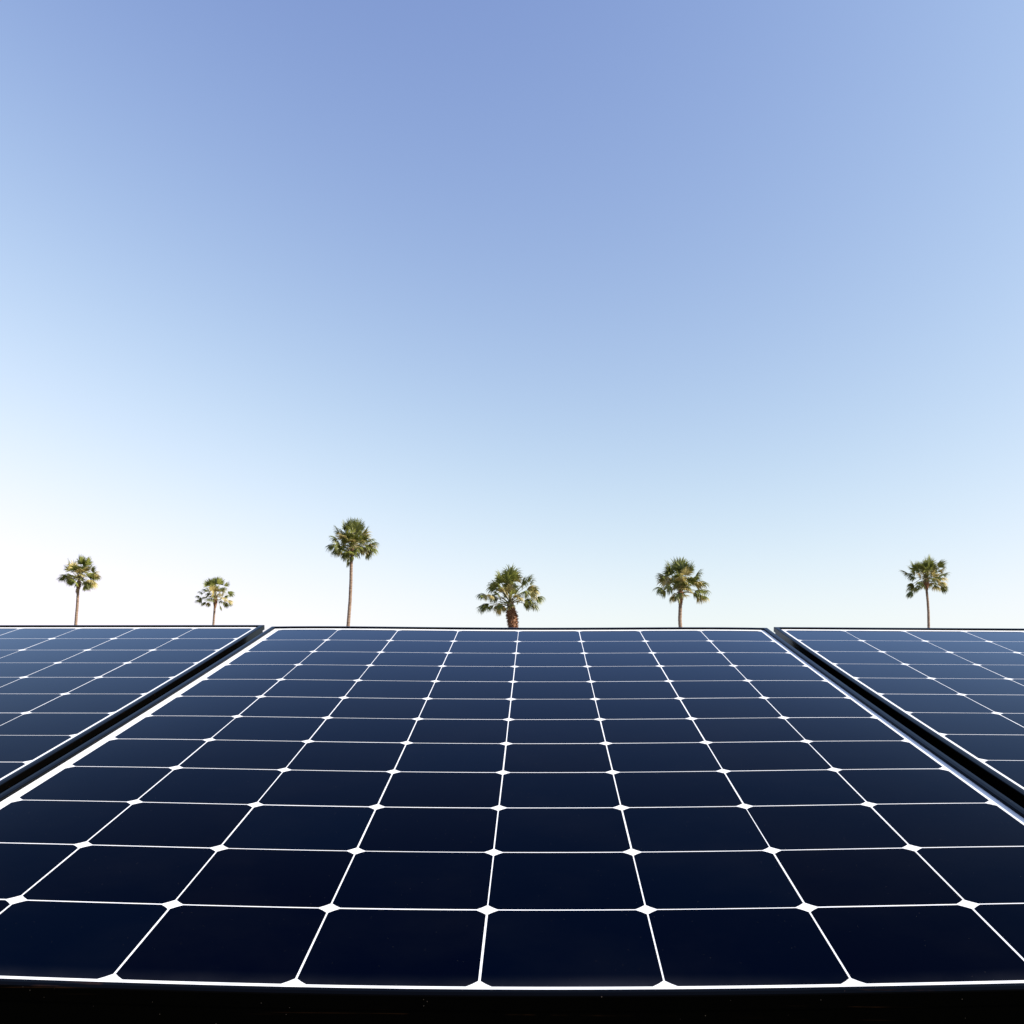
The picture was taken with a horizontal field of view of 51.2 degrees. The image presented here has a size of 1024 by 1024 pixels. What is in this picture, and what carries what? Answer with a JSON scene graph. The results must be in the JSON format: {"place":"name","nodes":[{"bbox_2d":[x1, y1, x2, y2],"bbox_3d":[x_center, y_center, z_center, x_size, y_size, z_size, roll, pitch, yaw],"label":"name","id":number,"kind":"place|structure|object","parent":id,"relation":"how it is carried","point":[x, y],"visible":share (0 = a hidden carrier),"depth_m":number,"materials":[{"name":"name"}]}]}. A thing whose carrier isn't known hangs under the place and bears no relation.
{"place":"outdoors","nodes":[
{"label":"outdoors","id":0,"kind":"place"},
{"bbox_2d":[0,0,1023,632],"label":"sky","id":1,"kind":"structure","parent":0,"point":[582,297],"materials":[{"name":"blue"}]},
{"label":"ground","id":2,"kind":"structure","parent":0,"visible":0},
{"bbox_2d":[56,554,101,624],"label":"palm tree","id":3,"kind":"object","parent":2,"relation":"on","point":[85,568],"visible":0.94,"depth_m":94.69,"materials":[{"name":"green plant"}]},
{"bbox_2d":[195,576,234,624],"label":"palm tree","id":4,"kind":"object","parent":2,"relation":"on","point":[213,587],"visible":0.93,"depth_m":100.31,"materials":[{"name":"green plant"}]},
{"bbox_2d":[325,517,379,625],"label":"palm tree","id":5,"kind":"object","parent":2,"relation":"on","point":[353,536],"visible":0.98,"depth_m":78.26,"materials":[{"name":"green plant"}]},
{"bbox_2d":[475,564,545,627],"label":"palm tree","id":6,"kind":"object","parent":2,"relation":"on","point":[508,578],"visible":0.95,"depth_m":74.45,"materials":[{"name":"green plant"}]},
{"bbox_2d":[653,556,710,626],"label":"palm tree","id":7,"kind":"object","parent":2,"relation":"on","point":[682,568],"visible":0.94,"depth_m":70.40,"materials":[{"name":"green plant"}]},
{"bbox_2d":[901,554,949,627],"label":"palm tree","id":8,"kind":"object","parent":2,"relation":"on","point":[928,567],"visible":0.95,"depth_m":83.87,"materials":[{"name":"green plant"}]},
{"bbox_3d":[-0.005,1.144,1.410,3.200,1.866,1.585,0,-7,1],"label":"rack","id":9,"kind":"object","parent":2,"relation":"on","visible":0},
{"bbox_2d":[0,625,264,793],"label":"solar panel","id":10,"kind":"object","parent":9,"relation":"on","point":[65,689],"visible":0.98,"depth_m":1.83,"materials":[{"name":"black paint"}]},
{"bbox_2d":[0,626,1023,1023],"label":"solar panel","id":11,"kind":"object","parent":9,"relation":"on","point":[324,824],"visible":1,"depth_m":0.99,"materials":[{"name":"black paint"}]},
{"bbox_2d":[774,627,1023,807],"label":"solar panel","id":12,"kind":"object","parent":9,"relation":"on","point":[956,695],"visible":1,"depth_m":1.77,"materials":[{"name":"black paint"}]}
]}

